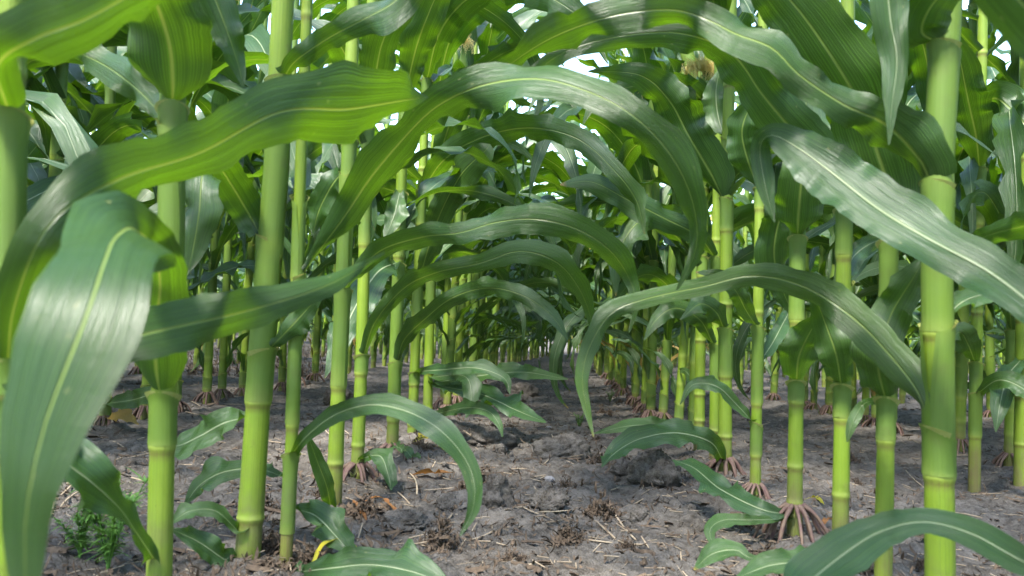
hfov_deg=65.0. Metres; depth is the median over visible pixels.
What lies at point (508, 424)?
dead weed
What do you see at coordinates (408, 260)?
corn plant
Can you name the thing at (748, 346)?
corn plant
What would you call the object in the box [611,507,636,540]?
straw
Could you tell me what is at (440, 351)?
corn plant
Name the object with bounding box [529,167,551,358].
corn plant
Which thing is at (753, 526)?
dead weed
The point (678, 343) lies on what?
corn plant
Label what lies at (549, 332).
corn plant
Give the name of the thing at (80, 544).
weed
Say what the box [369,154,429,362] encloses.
corn plant
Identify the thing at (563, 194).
corn plant
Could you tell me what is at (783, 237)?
corn plant
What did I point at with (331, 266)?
corn plant
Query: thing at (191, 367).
dead ground cover
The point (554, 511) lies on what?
straw
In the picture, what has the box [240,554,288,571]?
dead weed
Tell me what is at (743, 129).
corn plant
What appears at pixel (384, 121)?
corn plant
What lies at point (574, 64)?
sky
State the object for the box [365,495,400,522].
dead leaf
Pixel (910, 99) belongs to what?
corn plant
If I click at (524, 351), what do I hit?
corn plant
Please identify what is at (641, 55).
corn plant
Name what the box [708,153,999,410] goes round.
corn plant
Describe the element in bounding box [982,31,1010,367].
corn plant
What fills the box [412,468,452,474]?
dead leaf
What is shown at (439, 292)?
corn plant
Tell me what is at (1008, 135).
corn plant
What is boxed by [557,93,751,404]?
corn plant
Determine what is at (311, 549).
dead weed
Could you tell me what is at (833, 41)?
corn plant
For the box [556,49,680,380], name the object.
corn plant
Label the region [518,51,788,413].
corn plant
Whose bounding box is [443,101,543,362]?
corn plant
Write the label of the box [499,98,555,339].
corn plant
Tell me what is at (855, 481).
dead weed
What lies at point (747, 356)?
corn plant
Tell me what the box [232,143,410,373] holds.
corn plant
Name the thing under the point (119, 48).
corn plant
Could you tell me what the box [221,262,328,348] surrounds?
corn plant
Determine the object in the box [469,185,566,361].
corn plant
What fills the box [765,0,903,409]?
corn plant
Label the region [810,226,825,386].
corn plant
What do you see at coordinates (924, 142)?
corn plant
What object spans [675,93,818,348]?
corn plant
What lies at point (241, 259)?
corn plant
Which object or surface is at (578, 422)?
weed
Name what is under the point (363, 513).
dead leaf
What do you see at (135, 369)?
corn plant
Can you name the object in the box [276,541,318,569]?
dead weed
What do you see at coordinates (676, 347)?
corn plant
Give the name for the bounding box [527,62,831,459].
corn plant
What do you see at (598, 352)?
corn plant
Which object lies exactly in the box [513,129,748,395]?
corn plant
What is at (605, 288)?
corn plant
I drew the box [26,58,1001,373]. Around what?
corn field
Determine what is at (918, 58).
corn plant
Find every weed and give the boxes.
[52,503,96,557]
[64,467,147,572]
[234,485,280,510]
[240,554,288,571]
[261,516,279,558]
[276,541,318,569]
[301,544,321,562]
[311,490,319,497]
[342,492,381,519]
[382,498,400,508]
[407,430,429,448]
[415,440,441,450]
[418,508,474,552]
[431,515,453,526]
[451,466,520,494]
[497,540,522,561]
[504,419,514,427]
[520,550,530,559]
[541,508,601,550]
[554,471,576,490]
[574,413,583,426]
[581,482,621,521]
[585,447,613,466]
[590,434,606,440]
[595,404,608,413]
[606,389,617,399]
[613,529,637,551]
[734,512,761,530]
[750,541,775,554]
[764,470,782,482]
[850,446,861,462]
[850,477,865,485]
[858,562,873,575]
[909,557,923,571]
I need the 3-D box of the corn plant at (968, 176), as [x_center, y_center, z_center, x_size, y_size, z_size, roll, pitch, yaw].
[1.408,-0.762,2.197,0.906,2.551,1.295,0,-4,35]
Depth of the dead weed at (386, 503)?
1.30 m
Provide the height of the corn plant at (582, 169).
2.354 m
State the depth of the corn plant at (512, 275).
5.41 m
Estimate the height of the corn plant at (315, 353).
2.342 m
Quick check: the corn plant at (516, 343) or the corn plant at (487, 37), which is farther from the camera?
the corn plant at (516, 343)
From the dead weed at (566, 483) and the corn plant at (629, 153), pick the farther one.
the corn plant at (629, 153)
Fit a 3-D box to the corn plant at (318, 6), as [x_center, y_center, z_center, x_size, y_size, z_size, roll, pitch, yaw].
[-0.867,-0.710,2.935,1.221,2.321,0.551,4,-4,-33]
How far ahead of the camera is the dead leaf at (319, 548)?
0.98 m
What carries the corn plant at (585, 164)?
on the ground at (584, 549)
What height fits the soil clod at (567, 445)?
0.100 m
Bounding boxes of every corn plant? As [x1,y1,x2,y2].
[0,0,245,575]
[0,0,427,575]
[26,0,263,154]
[26,0,356,413]
[26,92,70,169]
[27,46,220,239]
[27,62,316,265]
[28,23,374,419]
[29,3,361,425]
[45,77,238,371]
[68,53,260,186]
[91,129,197,294]
[117,55,246,377]
[127,111,231,374]
[136,2,381,314]
[141,0,386,396]
[142,0,376,405]
[147,136,242,367]
[154,11,415,386]
[173,0,422,566]
[185,0,593,489]
[185,0,707,575]
[189,113,317,355]
[191,105,281,295]
[194,10,407,381]
[196,1,379,400]
[201,259,244,350]
[204,256,331,317]
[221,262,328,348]
[223,234,311,289]
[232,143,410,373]
[236,15,270,363]
[251,0,567,458]
[253,65,424,348]
[255,0,427,392]
[282,239,336,378]
[283,11,612,416]
[286,0,608,436]
[307,0,639,506]
[309,267,329,356]
[310,265,332,356]
[315,0,647,432]
[353,24,582,403]
[353,75,614,360]
[354,102,597,354]
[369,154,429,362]
[369,201,440,337]
[371,54,405,367]
[373,158,429,365]
[375,112,581,359]
[378,316,405,353]
[387,7,569,393]
[387,98,557,383]
[389,4,575,379]
[396,0,580,408]
[396,17,557,361]
[404,250,544,339]
[405,101,591,364]
[405,290,438,358]
[408,238,569,356]
[409,254,440,358]
[412,253,546,341]
[437,100,556,346]
[437,291,442,358]
[438,151,571,365]
[439,165,530,382]
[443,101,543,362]
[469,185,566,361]
[485,111,546,338]
[488,235,555,360]
[489,48,708,397]
[491,106,540,348]
[495,50,753,410]
[497,52,689,388]
[498,0,992,575]
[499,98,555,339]
[499,193,547,360]
[505,287,554,351]
[507,138,540,361]
[513,5,878,419]
[513,77,631,375]
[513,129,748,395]
[513,183,547,361]
[515,50,689,389]
[516,139,546,361]
[517,49,678,379]
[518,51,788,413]
[518,274,555,342]
[519,140,560,361]
[521,47,686,418]
[521,335,543,360]
[522,187,579,359]
[525,149,548,359]
[526,262,662,372]
[527,49,679,384]
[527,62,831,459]
[528,52,683,392]
[529,1,839,424]
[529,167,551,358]
[529,183,575,359]
[529,193,582,356]
[531,0,878,575]
[532,143,662,376]
[533,150,547,357]
[539,51,684,385]
[541,157,630,369]
[544,195,660,373]
[545,307,581,355]
[547,0,993,476]
[549,47,734,417]
[553,156,608,319]
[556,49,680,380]
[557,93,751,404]
[567,332,572,353]
[581,49,736,405]
[590,51,916,450]
[661,209,774,354]
[665,198,753,336]
[671,308,736,367]
[672,101,830,544]
[672,214,735,367]
[672,335,679,352]
[674,233,750,369]
[674,336,677,366]
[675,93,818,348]
[680,0,870,499]
[684,26,828,393]
[708,0,1000,435]
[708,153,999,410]
[708,171,912,400]
[709,94,774,388]
[733,223,909,414]
[733,310,770,369]
[734,19,967,426]
[734,292,785,377]
[735,95,861,408]
[737,236,816,370]
[744,341,750,370]
[750,0,921,575]
[751,0,1023,575]
[764,24,1023,467]
[764,55,914,424]
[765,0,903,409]
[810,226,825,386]
[815,256,918,395]
[823,41,1023,486]
[833,0,1006,454]
[851,8,1023,492]
[860,297,984,358]
[862,54,1001,288]
[864,9,968,443]
[899,107,1005,403]
[901,175,1004,339]
[909,298,920,347]
[909,301,1000,342]
[912,59,1010,332]
[919,281,994,363]
[957,30,1010,416]
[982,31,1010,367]
[982,340,1003,370]
[983,48,1010,333]
[983,304,1004,355]
[984,305,1004,365]
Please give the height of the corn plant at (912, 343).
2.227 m
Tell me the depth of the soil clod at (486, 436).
2.00 m
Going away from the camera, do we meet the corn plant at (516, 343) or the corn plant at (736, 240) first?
the corn plant at (736, 240)
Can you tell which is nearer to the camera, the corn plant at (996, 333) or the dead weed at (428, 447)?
the dead weed at (428, 447)
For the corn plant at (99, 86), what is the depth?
3.21 m
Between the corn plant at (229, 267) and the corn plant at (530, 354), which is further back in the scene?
the corn plant at (530, 354)
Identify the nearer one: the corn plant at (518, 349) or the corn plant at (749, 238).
the corn plant at (749, 238)
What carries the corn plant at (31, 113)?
on the ground at (584, 549)
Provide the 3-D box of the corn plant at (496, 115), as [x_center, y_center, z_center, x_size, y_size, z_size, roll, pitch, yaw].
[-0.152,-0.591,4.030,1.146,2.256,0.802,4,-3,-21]
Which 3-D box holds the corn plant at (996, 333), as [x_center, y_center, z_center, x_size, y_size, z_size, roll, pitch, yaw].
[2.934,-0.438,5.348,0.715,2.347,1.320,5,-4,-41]
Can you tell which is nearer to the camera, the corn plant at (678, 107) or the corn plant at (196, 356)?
the corn plant at (678, 107)
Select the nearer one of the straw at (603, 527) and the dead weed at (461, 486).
the straw at (603, 527)
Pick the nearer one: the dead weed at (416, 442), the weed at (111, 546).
the weed at (111, 546)
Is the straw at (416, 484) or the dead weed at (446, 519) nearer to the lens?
the dead weed at (446, 519)
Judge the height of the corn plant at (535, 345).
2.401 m
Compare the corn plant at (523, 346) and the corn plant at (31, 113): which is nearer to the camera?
the corn plant at (31, 113)
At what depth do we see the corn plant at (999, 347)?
4.55 m
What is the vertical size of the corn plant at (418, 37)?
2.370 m
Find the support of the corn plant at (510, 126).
on the ground at (584, 549)
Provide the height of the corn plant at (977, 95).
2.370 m
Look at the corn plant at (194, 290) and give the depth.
3.75 m
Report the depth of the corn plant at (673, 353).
7.86 m
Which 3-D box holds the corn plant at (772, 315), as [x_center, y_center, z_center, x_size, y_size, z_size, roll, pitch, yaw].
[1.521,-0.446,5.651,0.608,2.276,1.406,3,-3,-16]
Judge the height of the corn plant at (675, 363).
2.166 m
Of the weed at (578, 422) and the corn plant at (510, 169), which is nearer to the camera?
the weed at (578, 422)
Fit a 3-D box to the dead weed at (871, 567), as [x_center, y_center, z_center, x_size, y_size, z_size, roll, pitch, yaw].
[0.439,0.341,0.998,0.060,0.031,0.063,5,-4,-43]
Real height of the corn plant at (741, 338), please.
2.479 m
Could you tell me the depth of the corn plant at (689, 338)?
6.59 m
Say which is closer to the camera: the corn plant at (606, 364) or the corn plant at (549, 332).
the corn plant at (606, 364)
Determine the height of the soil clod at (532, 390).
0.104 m
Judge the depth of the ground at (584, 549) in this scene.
1.61 m
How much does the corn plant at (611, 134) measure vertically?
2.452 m
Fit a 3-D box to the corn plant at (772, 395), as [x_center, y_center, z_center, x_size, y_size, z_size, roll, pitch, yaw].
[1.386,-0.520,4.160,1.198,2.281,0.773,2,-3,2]
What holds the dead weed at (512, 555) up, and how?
on the ground at (584, 549)
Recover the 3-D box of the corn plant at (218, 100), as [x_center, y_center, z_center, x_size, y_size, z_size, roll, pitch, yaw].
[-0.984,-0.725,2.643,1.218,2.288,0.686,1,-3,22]
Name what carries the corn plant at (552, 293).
on the ground at (584, 549)
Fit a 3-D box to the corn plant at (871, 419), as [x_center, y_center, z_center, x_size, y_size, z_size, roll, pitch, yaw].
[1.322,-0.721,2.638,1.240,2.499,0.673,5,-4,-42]
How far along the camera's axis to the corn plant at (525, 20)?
2.93 m
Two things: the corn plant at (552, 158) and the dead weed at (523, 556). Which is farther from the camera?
the corn plant at (552, 158)
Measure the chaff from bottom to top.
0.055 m
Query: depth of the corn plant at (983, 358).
6.22 m
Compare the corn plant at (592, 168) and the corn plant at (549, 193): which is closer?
the corn plant at (592, 168)
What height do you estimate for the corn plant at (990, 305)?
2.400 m
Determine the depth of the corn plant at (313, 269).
4.65 m
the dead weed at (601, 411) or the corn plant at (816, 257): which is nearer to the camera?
the dead weed at (601, 411)
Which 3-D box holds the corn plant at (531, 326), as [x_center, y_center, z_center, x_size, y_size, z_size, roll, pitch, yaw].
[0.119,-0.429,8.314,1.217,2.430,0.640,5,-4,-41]
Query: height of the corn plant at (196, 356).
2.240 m
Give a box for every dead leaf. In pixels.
[312,538,356,560]
[353,500,366,519]
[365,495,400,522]
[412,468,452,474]
[415,433,435,443]
[807,495,823,503]
[822,517,831,523]
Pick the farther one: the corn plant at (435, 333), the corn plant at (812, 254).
the corn plant at (435, 333)
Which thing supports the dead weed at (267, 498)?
on the ground at (584, 549)
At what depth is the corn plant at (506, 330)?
5.53 m
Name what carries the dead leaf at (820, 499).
on the ground at (584, 549)
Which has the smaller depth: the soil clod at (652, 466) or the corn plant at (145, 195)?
the soil clod at (652, 466)
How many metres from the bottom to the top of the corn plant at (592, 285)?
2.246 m
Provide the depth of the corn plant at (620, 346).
3.98 m
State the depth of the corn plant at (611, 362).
4.56 m
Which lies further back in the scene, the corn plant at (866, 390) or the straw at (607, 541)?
the corn plant at (866, 390)
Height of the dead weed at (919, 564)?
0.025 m
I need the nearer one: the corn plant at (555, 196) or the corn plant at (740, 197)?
the corn plant at (740, 197)
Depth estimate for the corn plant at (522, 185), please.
3.97 m
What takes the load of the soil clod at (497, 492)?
on the ground at (584, 549)
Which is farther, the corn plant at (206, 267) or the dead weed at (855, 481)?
the corn plant at (206, 267)
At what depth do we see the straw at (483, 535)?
1.18 m
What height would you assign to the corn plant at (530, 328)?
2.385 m
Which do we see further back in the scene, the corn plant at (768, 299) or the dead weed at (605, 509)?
the corn plant at (768, 299)
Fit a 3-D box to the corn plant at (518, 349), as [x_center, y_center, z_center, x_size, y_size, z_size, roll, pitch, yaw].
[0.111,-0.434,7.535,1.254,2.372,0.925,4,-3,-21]
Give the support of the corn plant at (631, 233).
on the ground at (584, 549)
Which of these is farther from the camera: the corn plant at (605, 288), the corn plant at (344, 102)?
the corn plant at (605, 288)
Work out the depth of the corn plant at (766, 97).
0.99 m
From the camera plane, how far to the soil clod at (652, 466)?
1.59 m
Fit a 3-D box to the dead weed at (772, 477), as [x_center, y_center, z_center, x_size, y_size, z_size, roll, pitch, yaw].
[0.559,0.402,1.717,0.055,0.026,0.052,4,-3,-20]
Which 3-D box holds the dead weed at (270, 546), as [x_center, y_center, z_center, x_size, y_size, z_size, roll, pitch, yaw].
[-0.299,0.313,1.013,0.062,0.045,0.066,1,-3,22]
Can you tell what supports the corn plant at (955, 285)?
on the ground at (584, 549)
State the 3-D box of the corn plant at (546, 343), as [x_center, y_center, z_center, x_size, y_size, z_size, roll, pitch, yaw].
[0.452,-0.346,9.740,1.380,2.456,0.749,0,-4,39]
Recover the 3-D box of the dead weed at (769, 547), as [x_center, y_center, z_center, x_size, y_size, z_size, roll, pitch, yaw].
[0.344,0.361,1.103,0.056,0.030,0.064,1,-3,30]
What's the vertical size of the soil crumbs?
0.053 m
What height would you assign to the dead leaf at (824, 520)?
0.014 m
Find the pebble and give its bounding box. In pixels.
[544,476,554,481]
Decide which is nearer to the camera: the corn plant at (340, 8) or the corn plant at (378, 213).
the corn plant at (340, 8)
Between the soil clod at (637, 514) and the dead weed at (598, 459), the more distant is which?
the dead weed at (598, 459)
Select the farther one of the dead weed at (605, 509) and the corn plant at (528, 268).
the corn plant at (528, 268)
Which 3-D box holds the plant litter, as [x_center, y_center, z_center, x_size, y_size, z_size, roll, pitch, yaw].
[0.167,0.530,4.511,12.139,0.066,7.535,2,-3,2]
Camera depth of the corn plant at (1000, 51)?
3.20 m
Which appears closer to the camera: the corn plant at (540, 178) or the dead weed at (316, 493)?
the dead weed at (316, 493)
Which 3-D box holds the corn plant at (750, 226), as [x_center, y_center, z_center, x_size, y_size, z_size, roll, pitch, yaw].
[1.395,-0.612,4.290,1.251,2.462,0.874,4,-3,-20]
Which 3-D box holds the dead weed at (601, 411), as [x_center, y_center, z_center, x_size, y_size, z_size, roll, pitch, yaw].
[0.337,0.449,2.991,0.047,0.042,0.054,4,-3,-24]
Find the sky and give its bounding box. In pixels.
[29,0,1010,222]
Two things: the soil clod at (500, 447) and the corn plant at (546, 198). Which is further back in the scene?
the corn plant at (546, 198)
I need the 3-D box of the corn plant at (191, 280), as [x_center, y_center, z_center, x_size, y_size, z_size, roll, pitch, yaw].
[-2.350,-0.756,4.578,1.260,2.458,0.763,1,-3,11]
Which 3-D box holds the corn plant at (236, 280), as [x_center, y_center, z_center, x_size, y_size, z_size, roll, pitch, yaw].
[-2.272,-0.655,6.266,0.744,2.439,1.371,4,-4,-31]
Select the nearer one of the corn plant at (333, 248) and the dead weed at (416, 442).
the dead weed at (416, 442)
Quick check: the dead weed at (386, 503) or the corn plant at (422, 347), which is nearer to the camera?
the dead weed at (386, 503)
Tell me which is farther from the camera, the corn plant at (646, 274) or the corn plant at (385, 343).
the corn plant at (385, 343)
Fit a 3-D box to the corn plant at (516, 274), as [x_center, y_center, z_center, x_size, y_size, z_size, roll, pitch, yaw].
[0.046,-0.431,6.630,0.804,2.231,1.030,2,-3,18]
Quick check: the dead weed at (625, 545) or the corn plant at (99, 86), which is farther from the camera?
the corn plant at (99, 86)
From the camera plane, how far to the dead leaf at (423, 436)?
1.90 m
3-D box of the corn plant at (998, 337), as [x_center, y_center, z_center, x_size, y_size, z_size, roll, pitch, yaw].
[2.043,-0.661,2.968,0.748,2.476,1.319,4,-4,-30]
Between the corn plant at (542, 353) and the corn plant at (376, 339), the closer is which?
the corn plant at (376, 339)
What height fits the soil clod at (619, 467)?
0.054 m
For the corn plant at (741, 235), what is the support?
on the ground at (584, 549)
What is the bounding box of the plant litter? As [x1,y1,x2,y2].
[42,352,1023,575]
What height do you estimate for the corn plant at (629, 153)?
2.279 m
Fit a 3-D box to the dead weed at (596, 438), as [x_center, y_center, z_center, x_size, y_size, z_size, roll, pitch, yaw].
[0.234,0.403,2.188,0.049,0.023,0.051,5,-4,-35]
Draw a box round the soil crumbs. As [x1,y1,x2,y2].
[48,362,1023,575]
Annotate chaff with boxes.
[42,361,1022,575]
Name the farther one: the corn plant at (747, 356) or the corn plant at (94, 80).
the corn plant at (747, 356)
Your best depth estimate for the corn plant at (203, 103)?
2.76 m
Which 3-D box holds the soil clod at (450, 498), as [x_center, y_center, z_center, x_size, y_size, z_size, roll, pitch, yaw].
[-0.098,0.369,1.360,0.077,0.052,0.090,2,-3,2]
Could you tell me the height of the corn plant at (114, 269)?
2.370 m
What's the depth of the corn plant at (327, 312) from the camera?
5.74 m
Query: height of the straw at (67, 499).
0.003 m
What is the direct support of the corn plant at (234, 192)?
on the ground at (584, 549)
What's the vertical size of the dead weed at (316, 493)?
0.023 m
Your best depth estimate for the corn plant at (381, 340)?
8.31 m
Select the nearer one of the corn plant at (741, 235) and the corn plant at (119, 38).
the corn plant at (119, 38)
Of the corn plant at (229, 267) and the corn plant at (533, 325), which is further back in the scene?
the corn plant at (533, 325)
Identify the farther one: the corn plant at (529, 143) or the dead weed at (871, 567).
the corn plant at (529, 143)
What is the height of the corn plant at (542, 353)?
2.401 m
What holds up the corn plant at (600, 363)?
on the ground at (584, 549)
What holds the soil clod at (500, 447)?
on the ground at (584, 549)
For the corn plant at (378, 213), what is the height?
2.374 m
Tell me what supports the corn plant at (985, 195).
on the ground at (584, 549)
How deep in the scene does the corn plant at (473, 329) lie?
3.64 m
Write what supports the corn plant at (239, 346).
on the ground at (584, 549)
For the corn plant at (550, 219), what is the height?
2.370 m
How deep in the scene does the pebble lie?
1.61 m
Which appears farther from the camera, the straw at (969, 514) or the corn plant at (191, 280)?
the corn plant at (191, 280)
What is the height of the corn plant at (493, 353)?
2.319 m
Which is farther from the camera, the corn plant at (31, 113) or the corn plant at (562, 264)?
the corn plant at (31, 113)
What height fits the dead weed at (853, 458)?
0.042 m
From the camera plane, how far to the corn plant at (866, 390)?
2.86 m
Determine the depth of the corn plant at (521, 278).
4.93 m
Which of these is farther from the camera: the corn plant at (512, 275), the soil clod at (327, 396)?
the corn plant at (512, 275)
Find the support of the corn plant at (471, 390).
on the ground at (584, 549)
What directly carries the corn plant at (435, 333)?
on the ground at (584, 549)
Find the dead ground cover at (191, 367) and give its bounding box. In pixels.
[184,345,354,377]
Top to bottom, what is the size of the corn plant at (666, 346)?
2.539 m
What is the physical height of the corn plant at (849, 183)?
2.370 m
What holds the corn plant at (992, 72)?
on the ground at (584, 549)
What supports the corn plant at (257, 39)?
on the ground at (584, 549)
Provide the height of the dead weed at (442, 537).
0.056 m
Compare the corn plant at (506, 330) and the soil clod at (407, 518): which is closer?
the soil clod at (407, 518)
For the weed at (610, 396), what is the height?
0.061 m
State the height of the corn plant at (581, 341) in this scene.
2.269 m
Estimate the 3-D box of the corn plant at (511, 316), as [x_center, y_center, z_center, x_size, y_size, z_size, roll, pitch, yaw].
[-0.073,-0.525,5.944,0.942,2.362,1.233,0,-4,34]
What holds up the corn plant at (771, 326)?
on the ground at (584, 549)
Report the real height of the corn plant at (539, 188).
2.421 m
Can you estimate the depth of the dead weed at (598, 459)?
1.79 m
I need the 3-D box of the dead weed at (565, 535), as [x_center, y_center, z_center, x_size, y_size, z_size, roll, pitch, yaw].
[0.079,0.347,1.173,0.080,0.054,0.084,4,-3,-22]
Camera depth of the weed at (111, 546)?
0.92 m
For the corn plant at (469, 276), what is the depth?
3.46 m
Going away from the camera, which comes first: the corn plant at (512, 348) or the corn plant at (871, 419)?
the corn plant at (871, 419)
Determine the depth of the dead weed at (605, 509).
1.34 m
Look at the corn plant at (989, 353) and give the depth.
3.41 m
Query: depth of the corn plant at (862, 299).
5.71 m
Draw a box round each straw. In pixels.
[60,491,77,507]
[410,473,417,494]
[471,530,493,539]
[540,510,567,511]
[584,538,640,544]
[597,522,615,538]
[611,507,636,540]
[955,512,981,517]
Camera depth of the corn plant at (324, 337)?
6.56 m
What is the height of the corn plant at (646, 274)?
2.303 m
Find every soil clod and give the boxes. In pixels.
[322,388,353,405]
[380,508,431,532]
[436,489,467,510]
[467,425,518,449]
[481,473,516,509]
[486,443,507,452]
[506,382,538,396]
[528,488,570,512]
[531,432,591,460]
[607,458,630,476]
[621,504,647,523]
[625,448,682,488]
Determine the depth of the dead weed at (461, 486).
1.46 m
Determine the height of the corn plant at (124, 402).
2.370 m
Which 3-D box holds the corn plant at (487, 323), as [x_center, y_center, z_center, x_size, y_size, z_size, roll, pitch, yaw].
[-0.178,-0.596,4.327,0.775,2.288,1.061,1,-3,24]
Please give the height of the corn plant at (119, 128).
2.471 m
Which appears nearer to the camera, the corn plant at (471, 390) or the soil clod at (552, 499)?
the soil clod at (552, 499)
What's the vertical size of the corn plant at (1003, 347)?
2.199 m
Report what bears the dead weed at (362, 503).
on the ground at (584, 549)
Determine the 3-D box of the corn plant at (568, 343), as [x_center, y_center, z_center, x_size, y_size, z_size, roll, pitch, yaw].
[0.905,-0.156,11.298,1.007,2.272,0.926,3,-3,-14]
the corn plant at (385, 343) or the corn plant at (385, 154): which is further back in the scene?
the corn plant at (385, 343)
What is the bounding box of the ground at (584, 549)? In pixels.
[41,331,1023,575]
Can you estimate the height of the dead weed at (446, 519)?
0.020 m
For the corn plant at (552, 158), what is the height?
2.363 m
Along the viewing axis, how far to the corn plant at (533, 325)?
5.70 m
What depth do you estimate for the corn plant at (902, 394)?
4.21 m

